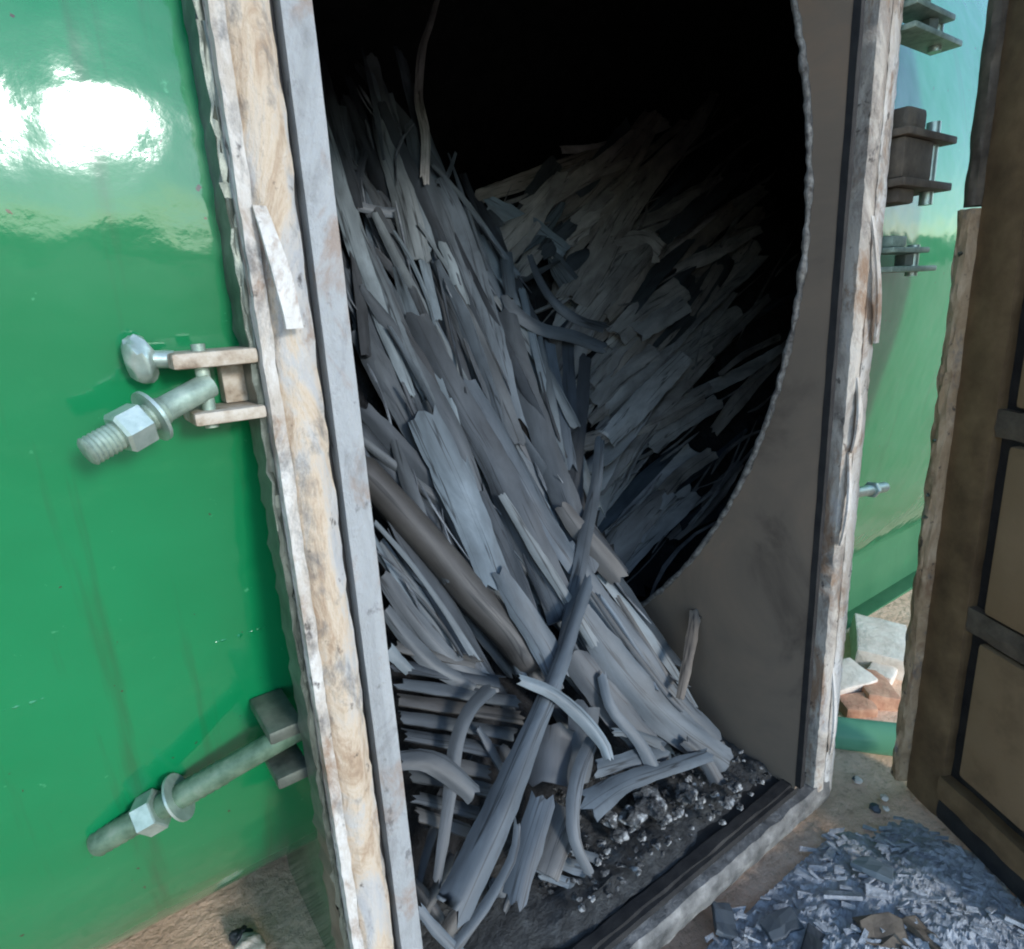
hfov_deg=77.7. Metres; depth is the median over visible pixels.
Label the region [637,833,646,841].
charcoal lump
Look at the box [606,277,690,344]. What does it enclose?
charred strip
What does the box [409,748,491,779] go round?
charred strip
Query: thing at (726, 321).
charred strip
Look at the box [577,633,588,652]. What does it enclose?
charred strip
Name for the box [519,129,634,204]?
charred strip
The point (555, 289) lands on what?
charred strip
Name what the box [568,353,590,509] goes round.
charred strip
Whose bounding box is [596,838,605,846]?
charcoal lump
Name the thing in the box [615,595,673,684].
charred strip
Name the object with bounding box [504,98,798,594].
charcoal slivers
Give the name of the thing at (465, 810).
charred strip
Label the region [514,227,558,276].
charred strip
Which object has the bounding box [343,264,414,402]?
charred strip
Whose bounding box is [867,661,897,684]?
stone block
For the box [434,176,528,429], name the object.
charred strip
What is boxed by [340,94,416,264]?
charred strip
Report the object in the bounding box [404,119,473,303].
charred strip
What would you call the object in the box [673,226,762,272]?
charred strip
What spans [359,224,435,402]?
charred strip
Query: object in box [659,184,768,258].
charred strip
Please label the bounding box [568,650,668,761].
charred strip
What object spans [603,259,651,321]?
charred strip
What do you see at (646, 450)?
charred strip
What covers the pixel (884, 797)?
pebble
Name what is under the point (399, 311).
charred strip
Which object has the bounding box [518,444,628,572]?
charred strip
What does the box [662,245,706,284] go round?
charred strip
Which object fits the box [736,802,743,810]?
charcoal lump
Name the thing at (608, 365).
charred strip
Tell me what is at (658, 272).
charred strip
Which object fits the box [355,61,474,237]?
charred strip
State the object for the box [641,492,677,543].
charred strip
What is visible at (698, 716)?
charred strip
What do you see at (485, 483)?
charred strip
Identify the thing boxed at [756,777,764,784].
charcoal lump
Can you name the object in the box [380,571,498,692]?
charred strip
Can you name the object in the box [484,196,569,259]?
charred strip
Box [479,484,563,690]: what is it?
charred strip
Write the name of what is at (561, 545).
charred strip
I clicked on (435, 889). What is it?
charred strip
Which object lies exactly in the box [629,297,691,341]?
charred strip
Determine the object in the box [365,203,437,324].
charred strip
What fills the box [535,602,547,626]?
charred strip
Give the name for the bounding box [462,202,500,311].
charred strip
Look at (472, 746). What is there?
charred strip
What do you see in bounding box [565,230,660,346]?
charred strip
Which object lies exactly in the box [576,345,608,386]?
charred strip
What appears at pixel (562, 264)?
charred strip
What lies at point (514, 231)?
charred strip
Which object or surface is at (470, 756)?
charred strip
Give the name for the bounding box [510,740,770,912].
ash flakes
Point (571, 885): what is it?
charred strip
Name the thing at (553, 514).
charred strip
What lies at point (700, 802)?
charcoal lump
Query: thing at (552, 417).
charred strip
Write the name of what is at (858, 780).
pebble
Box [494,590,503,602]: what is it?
charred strip
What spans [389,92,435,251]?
charred strip
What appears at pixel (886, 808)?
pebble
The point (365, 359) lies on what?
charred strip
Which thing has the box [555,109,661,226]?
charred strip
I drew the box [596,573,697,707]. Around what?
charred strip
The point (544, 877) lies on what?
charred strip
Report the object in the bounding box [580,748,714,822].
charred strip
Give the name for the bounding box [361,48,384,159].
charred strip
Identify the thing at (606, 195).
charred strip
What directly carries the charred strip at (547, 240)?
on the charred strip at (566, 229)
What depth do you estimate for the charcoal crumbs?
1.33 m
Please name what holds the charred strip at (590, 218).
on the charred strip at (566, 229)
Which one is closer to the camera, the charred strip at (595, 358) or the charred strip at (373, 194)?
the charred strip at (373, 194)
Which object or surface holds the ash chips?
on the ground
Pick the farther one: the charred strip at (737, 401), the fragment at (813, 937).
the charred strip at (737, 401)
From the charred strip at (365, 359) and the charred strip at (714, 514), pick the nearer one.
the charred strip at (365, 359)
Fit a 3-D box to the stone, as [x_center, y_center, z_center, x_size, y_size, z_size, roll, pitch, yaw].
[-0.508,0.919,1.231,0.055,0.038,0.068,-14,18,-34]
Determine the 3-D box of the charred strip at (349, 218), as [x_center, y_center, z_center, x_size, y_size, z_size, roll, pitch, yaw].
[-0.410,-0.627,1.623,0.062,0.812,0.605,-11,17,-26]
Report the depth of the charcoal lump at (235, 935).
1.25 m
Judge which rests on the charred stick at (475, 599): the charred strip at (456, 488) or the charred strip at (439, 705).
the charred strip at (456, 488)
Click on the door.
(958, 749)
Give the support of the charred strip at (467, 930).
in the carbonizing furnace
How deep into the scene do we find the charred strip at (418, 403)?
1.49 m
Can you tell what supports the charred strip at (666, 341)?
on the charred strip at (607, 388)
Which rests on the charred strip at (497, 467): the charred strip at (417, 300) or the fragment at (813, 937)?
the charred strip at (417, 300)
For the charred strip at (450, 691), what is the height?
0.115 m
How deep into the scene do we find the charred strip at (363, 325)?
1.51 m
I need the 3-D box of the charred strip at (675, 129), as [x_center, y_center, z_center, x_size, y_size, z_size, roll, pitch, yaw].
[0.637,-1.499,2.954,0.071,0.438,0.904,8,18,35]
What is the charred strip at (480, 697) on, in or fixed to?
in the carbonizing furnace
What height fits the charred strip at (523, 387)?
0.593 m
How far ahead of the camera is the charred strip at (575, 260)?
2.38 m
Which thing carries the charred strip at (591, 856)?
on the ash flakes
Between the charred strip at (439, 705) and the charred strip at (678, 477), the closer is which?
the charred strip at (439, 705)
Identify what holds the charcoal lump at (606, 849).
on the ash bed
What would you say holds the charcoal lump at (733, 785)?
on the ash bed
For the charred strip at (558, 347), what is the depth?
2.24 m
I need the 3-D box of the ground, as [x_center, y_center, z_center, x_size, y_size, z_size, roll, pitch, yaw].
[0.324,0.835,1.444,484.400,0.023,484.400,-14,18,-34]
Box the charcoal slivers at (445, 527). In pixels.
[338,85,689,733]
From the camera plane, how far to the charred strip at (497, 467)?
1.48 m
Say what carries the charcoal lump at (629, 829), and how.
on the ash bed
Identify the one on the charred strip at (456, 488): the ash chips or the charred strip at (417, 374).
the charred strip at (417, 374)
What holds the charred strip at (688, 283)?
on the charred strip at (668, 292)
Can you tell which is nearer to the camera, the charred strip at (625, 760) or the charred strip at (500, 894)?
the charred strip at (500, 894)
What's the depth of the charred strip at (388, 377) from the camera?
1.47 m
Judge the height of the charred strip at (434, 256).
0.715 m
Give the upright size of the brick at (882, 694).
0.072 m
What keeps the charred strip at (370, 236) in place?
on the charred strip
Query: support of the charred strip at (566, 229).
on the charred strip at (560, 276)
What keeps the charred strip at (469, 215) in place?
on the charred strip at (408, 88)
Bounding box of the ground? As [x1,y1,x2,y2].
[107,590,1023,948]
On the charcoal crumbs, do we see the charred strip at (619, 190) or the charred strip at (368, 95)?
the charred strip at (368, 95)
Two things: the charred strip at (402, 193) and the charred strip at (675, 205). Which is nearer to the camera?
the charred strip at (402, 193)
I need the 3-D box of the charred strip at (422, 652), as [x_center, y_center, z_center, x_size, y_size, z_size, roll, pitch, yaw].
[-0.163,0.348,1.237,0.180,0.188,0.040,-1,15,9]
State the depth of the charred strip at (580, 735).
1.28 m
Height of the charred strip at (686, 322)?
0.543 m
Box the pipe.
[835,717,895,755]
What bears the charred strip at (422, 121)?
on the charred strip at (422, 194)
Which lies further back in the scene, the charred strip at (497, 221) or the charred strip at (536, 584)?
the charred strip at (497, 221)
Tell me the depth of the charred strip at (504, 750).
1.22 m
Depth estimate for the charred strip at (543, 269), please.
2.25 m
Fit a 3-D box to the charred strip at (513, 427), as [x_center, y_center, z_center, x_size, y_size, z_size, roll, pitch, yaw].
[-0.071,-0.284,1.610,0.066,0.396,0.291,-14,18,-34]
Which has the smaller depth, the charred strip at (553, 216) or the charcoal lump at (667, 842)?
the charcoal lump at (667, 842)
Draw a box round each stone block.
[840,658,877,694]
[849,613,906,680]
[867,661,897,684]
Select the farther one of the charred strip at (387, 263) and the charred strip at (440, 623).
the charred strip at (387, 263)
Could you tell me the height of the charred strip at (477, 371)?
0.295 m
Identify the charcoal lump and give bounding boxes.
[229,925,252,945]
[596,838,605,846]
[599,809,617,828]
[601,845,610,854]
[610,826,628,842]
[617,804,647,830]
[626,825,635,832]
[632,784,667,819]
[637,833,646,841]
[657,810,671,825]
[664,839,671,845]
[672,806,683,817]
[674,781,697,805]
[693,794,705,809]
[706,813,712,820]
[710,790,719,796]
[718,795,734,809]
[718,819,725,824]
[725,779,742,792]
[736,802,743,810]
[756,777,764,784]
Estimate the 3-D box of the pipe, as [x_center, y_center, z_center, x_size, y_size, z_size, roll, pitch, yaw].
[0.933,0.698,1.699,0.249,0.099,0.084,3,16,20]
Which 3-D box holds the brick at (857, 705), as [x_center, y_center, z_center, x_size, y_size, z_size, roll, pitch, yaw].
[0.996,0.676,1.842,0.092,0.059,0.076,-3,15,0]
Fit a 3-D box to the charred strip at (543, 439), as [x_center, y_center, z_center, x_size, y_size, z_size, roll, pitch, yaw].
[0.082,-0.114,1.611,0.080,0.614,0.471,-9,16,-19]
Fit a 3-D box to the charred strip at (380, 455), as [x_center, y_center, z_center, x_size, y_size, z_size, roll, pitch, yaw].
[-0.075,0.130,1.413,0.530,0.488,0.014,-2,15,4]
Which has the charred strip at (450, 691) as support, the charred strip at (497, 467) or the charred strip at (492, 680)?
the charred strip at (492, 680)
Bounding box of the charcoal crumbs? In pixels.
[338,163,677,886]
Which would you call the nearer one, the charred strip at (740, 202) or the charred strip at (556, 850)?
the charred strip at (556, 850)
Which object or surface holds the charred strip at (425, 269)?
on the charred strip at (394, 255)
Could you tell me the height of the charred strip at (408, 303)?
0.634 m
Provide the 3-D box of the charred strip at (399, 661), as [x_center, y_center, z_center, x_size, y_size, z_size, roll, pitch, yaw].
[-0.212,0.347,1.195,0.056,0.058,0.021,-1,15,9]
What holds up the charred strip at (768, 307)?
on the charred strip
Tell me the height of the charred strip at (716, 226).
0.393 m
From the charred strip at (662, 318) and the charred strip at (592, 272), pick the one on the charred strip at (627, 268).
the charred strip at (592, 272)
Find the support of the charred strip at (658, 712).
on the ash bed
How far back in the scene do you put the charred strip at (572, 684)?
1.39 m
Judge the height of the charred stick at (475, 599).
0.467 m
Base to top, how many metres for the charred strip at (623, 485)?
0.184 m
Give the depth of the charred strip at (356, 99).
1.91 m
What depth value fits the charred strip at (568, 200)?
2.55 m
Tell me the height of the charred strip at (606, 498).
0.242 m
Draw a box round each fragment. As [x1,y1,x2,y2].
[711,901,738,939]
[760,906,803,942]
[801,923,824,948]
[850,856,892,884]
[852,912,909,948]
[902,915,940,948]
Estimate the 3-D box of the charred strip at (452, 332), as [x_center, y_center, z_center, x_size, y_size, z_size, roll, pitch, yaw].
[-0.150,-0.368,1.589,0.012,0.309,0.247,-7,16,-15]
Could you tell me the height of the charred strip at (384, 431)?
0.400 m
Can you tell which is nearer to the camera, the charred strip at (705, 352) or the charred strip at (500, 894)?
the charred strip at (500, 894)
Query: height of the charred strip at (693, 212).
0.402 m
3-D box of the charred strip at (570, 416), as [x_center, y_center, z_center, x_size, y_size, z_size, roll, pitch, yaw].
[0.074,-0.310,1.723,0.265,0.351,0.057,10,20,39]
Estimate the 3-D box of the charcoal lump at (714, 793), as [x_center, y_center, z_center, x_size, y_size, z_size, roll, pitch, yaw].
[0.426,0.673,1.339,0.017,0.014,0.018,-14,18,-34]
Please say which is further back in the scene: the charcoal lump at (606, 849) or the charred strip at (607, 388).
the charred strip at (607, 388)
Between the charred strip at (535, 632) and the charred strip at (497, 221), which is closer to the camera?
the charred strip at (535, 632)
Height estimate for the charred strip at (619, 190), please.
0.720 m
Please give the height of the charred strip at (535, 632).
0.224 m
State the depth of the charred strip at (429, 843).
1.11 m
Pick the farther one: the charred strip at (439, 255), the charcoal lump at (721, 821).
the charred strip at (439, 255)
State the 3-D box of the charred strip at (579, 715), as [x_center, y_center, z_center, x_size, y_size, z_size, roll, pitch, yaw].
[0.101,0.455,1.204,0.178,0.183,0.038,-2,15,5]
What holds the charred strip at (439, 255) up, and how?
on the charred strip at (494, 332)
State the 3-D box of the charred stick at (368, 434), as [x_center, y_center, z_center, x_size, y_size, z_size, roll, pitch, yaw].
[-0.218,0.057,1.402,0.292,0.346,0.048,3,16,23]
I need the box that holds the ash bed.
[417,736,772,948]
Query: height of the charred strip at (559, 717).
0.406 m
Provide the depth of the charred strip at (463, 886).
1.09 m
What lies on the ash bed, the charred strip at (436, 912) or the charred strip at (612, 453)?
the charred strip at (436, 912)
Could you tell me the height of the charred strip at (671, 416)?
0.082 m
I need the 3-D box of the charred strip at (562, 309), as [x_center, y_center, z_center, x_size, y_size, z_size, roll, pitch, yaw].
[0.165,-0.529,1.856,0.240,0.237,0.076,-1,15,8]
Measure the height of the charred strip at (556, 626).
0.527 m
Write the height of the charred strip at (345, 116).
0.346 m
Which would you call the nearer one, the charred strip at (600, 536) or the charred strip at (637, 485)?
the charred strip at (600, 536)
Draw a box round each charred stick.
[361,422,462,555]
[365,456,538,674]
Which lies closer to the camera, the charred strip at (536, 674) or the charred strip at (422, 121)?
the charred strip at (536, 674)
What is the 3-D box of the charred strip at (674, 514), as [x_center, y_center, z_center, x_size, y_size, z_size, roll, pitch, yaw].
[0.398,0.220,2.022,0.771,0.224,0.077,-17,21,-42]
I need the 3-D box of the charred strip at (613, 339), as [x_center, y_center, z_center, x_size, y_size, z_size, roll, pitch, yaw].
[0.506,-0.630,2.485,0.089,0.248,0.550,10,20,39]
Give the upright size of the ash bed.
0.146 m
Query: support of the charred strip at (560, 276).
on the charred strip at (559, 320)
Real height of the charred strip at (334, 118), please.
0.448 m
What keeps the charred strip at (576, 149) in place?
on the charred strip at (644, 124)
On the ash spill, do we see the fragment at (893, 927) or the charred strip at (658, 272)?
the fragment at (893, 927)
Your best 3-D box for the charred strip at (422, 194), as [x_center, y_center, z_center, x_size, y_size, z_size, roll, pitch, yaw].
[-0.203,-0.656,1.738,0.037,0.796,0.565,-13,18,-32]
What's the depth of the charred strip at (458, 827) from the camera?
1.10 m
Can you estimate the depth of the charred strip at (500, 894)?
1.15 m
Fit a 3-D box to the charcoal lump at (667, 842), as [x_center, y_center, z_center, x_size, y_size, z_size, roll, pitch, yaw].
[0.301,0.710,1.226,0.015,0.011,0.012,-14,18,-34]
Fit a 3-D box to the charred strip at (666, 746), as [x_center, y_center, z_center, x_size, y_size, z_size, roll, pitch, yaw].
[0.132,0.354,1.439,0.470,0.577,0.026,3,16,22]
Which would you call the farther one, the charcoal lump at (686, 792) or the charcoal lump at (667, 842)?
the charcoal lump at (686, 792)
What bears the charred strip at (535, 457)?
in the carbonizing furnace
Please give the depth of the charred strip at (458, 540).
1.37 m
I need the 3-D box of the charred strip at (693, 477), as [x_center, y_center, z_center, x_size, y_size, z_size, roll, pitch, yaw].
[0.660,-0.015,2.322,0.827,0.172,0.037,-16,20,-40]
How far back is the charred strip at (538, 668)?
1.42 m
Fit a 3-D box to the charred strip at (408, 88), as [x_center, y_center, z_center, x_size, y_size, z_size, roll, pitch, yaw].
[-0.189,-0.869,1.905,0.109,0.943,0.660,-14,18,-34]
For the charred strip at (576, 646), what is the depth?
1.40 m
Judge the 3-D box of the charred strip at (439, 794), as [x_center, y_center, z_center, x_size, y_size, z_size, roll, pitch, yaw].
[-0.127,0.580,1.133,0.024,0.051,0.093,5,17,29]
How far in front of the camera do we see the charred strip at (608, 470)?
2.07 m
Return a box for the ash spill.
[706,819,1023,948]
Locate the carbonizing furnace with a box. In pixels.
[0,0,1023,948]
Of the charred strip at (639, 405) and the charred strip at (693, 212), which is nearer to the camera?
the charred strip at (639, 405)
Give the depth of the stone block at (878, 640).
2.07 m
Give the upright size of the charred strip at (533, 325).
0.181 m
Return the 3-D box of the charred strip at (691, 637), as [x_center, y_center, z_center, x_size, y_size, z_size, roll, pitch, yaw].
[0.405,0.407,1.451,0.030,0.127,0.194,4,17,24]
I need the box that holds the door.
[890,0,1023,903]
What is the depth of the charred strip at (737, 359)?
2.68 m
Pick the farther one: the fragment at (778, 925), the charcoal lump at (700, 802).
the charcoal lump at (700, 802)
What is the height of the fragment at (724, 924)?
0.023 m
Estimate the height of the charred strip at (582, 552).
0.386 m
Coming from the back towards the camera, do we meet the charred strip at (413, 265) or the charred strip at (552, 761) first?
the charred strip at (413, 265)
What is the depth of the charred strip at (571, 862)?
1.18 m
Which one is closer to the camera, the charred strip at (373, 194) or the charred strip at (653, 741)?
the charred strip at (653, 741)
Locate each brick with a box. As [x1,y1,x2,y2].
[838,692,877,717]
[861,669,900,711]
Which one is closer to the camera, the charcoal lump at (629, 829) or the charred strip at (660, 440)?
the charcoal lump at (629, 829)
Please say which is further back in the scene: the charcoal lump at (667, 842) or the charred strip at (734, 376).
the charred strip at (734, 376)
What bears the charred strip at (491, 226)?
on the charred strip at (517, 287)
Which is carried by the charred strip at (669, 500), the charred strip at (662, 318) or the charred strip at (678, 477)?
the charred strip at (678, 477)
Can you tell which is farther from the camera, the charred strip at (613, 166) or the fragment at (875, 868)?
the charred strip at (613, 166)
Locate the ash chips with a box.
[705,816,1023,948]
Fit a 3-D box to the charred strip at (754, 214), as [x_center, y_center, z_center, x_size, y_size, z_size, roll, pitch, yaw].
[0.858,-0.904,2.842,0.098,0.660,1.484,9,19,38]
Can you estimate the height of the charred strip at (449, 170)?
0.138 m
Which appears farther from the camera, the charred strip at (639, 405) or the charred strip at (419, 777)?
the charred strip at (639, 405)
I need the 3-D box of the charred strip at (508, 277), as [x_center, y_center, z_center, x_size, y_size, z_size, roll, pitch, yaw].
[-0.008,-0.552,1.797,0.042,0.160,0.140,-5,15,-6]
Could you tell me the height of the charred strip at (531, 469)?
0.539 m
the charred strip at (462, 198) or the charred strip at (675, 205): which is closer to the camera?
the charred strip at (462, 198)
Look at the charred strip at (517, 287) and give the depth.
1.85 m
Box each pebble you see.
[853,776,862,783]
[869,802,880,813]
[880,794,888,801]
[882,806,889,811]
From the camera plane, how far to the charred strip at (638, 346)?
2.32 m
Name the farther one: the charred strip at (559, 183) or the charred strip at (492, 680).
the charred strip at (559, 183)
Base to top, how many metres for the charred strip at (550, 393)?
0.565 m
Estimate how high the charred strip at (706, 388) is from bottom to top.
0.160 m
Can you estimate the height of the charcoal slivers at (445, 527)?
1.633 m
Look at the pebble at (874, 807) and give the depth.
1.49 m
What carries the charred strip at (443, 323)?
on the charred strip at (394, 255)
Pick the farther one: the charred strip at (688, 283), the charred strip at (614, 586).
the charred strip at (688, 283)
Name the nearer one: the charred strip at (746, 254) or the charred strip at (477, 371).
the charred strip at (477, 371)
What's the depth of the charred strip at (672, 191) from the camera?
2.92 m
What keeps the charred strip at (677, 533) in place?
on the charcoal crumbs
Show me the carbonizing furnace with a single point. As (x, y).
(196, 696)
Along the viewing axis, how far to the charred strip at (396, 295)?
1.58 m
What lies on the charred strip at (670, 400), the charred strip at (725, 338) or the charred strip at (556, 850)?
the charred strip at (725, 338)
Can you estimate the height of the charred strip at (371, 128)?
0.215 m
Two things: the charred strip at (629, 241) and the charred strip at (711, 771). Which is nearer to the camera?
the charred strip at (711, 771)
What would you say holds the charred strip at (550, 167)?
on the charred strip at (559, 183)
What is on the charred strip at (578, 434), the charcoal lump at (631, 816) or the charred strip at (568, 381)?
the charred strip at (568, 381)
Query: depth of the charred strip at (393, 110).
1.88 m
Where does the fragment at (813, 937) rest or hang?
on the ash spill
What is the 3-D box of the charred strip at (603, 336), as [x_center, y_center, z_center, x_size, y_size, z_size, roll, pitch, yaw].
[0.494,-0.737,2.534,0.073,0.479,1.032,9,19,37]
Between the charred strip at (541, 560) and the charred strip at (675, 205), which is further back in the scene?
the charred strip at (675, 205)
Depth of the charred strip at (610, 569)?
1.50 m
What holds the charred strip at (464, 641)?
on the charred strip at (470, 661)
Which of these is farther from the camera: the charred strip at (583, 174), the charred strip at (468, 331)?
the charred strip at (583, 174)
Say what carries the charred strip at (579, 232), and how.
on the charred strip at (619, 190)
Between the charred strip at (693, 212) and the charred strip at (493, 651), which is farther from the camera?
the charred strip at (693, 212)
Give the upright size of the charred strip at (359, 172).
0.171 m
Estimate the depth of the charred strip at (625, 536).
2.02 m
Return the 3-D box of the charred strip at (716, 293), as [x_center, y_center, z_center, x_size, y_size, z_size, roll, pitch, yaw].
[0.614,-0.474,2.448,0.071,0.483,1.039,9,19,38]
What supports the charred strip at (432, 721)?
on the charred strip at (472, 746)
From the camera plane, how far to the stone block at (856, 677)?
1.90 m
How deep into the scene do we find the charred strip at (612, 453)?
2.09 m
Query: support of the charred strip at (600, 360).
on the charcoal slivers at (729, 473)
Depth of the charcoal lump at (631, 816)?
1.26 m
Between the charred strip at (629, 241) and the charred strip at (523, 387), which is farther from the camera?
the charred strip at (629, 241)
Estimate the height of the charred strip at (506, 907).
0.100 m
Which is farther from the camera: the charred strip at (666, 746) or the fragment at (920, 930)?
the charred strip at (666, 746)
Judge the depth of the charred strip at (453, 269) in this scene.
1.70 m
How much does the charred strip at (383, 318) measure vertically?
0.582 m
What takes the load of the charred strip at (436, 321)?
on the charred strip at (394, 255)
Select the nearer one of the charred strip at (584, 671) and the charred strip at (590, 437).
the charred strip at (584, 671)
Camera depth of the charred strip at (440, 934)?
0.98 m
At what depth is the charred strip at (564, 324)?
2.25 m
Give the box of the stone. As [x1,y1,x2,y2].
[234,932,265,948]
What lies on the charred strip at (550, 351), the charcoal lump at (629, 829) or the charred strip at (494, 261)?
the charred strip at (494, 261)
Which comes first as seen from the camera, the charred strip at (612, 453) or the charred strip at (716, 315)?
the charred strip at (612, 453)
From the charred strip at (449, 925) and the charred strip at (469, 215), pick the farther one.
the charred strip at (469, 215)
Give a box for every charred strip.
[319,59,370,356]
[321,60,362,207]
[325,113,414,397]
[339,105,364,213]
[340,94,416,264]
[341,248,349,268]
[342,236,350,263]
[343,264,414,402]
[345,74,368,125]
[351,156,395,230]
[351,330,414,425]
[352,322,420,454]
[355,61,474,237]
[355,148,367,201]
[357,202,395,218]
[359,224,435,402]
[359,284,482,490]
[360,403,495,590]
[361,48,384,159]
[361,184,380,248]
[363,436,528,577]
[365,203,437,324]
[366,52,431,262]
[366,83,371,118]
[367,238,422,402]
[369,118,374,142]
[370,72,441,320]
[370,242,425,410]
[371,212,467,379]
[373,520,480,660]
[374,248,471,379]
[375,535,410,599]
[376,254,405,318]
[376,538,489,673]
[378,101,490,347]
[379,191,440,294]
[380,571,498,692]
[383,80,401,132]
[383,605,476,690]
[386,520,515,710]
[387,326,435,411]
[388,643,413,674]
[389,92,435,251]
[389,641,483,668]
[390,439,448,584]
[390,661,506,688]
[392,230,437,328]
[392,266,476,485]
[392,678,520,707]
[394,46,504,300]
[396,693,524,724]
[398,710,517,740]
[400,748,479,803]
[401,320,439,387]
[401,382,417,416]
[401,728,500,757]
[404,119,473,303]
[404,259,453,352]
[405,312,568,625]
[408,285,448,353]
[408,405,509,589]
[408,770,492,797]
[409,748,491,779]
[410,587,462,658]
[410,791,479,819]
[414,0,439,184]
[414,807,470,838]
[415,260,470,379]
[415,877,464,948]
[418,223,448,269]
[418,827,438,882]
[418,902,463,948]
[421,849,456,927]
[425,788,442,829]
[429,259,504,426]
[430,249,438,262]
[431,163,520,278]
[432,684,495,888]
[433,485,526,675]
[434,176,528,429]
[436,266,466,393]
[436,573,592,928]
[437,151,456,187]
[438,241,469,304]
[441,285,525,445]
[442,909,460,936]
[448,152,488,270]
[449,398,459,421]
[452,598,516,677]
[453,817,520,948]
[455,232,565,462]
[459,173,499,260]
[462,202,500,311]
[462,338,491,405]
[463,377,574,573]
[465,754,472,760]
[475,141,619,202]
[475,461,541,606]
[476,198,549,342]
[476,726,520,803]
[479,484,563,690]
[481,234,605,517]
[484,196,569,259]
[485,206,504,226]
[488,877,505,897]
[492,565,568,681]
[492,590,561,691]
[493,642,567,720]
[494,296,580,428]
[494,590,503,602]
[495,225,537,340]
[497,744,510,762]
[498,307,598,572]
[498,493,598,648]
[499,175,555,251]
[500,251,520,307]
[500,294,607,353]
[502,791,554,911]
[502,894,509,915]
[509,171,568,262]
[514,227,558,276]
[514,550,674,758]
[515,156,561,263]
[515,444,553,512]
[516,674,613,760]
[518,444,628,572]
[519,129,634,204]
[519,287,545,392]
[520,259,559,282]
[522,202,565,253]
[522,430,681,666]
[522,553,549,610]
[527,254,608,332]
[527,722,574,786]
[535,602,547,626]
[536,221,562,257]
[536,801,581,881]
[536,870,569,888]
[537,604,559,631]
[538,335,567,469]
[538,597,578,650]
[540,372,567,457]
[541,218,577,259]
[543,339,577,471]
[545,499,558,524]
[547,249,568,304]
[547,257,578,308]
[548,193,576,214]
[548,338,561,361]
[551,174,635,258]
[551,235,672,339]
[552,708,567,728]
[553,155,633,205]
[553,251,577,279]
[553,301,574,326]
[555,91,718,307]
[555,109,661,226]
[555,502,628,584]
[557,436,604,644]
[558,330,594,379]
[558,881,574,888]
[559,118,671,153]
[559,540,721,740]
[562,341,576,431]
[563,864,592,877]
[564,857,578,866]
[565,187,614,223]
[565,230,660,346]
[565,675,643,765]
[566,116,662,257]
[566,248,589,270]
[566,736,596,876]
[567,214,603,240]
[567,579,665,668]
[567,699,599,783]
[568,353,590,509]
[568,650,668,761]
[570,850,602,862]
[575,117,630,197]
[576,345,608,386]
[576,641,584,650]
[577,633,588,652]
[578,604,732,771]
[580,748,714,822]
[584,428,632,450]
[586,407,654,473]
[587,262,723,426]
[587,263,655,353]
[587,348,617,417]
[589,344,661,410]
[590,335,639,388]
[591,591,684,712]
[594,254,733,404]
[594,741,669,778]
[595,285,721,429]
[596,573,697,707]
[596,593,658,690]
[597,444,681,532]
[597,462,632,526]
[597,671,658,766]
[599,351,692,446]
[601,354,715,494]
[601,430,656,490]
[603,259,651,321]
[605,342,677,417]
[605,443,698,535]
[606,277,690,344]
[606,322,619,349]
[606,489,675,564]
[607,457,648,510]
[608,119,687,190]
[609,583,623,601]
[610,230,666,262]
[610,328,665,376]
[611,728,663,748]
[614,165,701,263]
[615,176,723,258]
[615,239,695,334]
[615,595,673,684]
[623,484,700,578]
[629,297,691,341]
[629,444,650,469]
[638,395,705,434]
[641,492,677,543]
[648,382,711,443]
[649,394,723,452]
[650,214,715,265]
[655,171,748,244]
[655,269,694,290]
[656,328,679,352]
[657,448,718,494]
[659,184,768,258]
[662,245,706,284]
[665,344,712,393]
[667,461,743,539]
[669,255,768,355]
[669,306,742,359]
[672,202,739,269]
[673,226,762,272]
[675,428,747,493]
[676,609,701,699]
[679,480,738,530]
[679,736,725,784]
[684,292,737,353]
[684,345,783,397]
[691,206,764,282]
[691,294,770,369]
[710,339,786,435]
[718,334,780,376]
[720,239,761,289]
[749,291,796,323]
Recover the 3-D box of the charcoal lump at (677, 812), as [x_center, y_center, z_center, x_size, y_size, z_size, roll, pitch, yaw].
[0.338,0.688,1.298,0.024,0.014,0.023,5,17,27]
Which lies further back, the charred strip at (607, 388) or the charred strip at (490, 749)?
the charred strip at (607, 388)
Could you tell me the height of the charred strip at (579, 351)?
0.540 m
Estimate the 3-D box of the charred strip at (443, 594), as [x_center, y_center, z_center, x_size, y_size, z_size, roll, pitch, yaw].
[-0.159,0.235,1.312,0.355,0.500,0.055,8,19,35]
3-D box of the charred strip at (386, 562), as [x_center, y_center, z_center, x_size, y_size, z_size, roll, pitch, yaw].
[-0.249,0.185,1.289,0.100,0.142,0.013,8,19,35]
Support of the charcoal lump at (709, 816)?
on the ash bed
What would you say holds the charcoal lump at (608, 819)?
on the ash bed
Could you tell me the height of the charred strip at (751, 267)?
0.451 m
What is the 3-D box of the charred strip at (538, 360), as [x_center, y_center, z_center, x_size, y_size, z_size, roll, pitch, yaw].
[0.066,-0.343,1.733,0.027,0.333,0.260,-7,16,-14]
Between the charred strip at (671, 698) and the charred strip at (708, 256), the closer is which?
the charred strip at (671, 698)
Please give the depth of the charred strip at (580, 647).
1.42 m
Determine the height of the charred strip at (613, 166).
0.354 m
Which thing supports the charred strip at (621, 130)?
on the charred strip at (644, 124)
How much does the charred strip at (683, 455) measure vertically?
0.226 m
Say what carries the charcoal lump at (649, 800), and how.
on the ash bed
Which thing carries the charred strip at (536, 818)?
in the carbonizing furnace
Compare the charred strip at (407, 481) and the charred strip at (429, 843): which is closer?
the charred strip at (429, 843)
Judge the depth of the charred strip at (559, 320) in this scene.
2.29 m
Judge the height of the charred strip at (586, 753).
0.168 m
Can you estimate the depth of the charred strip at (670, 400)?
2.29 m

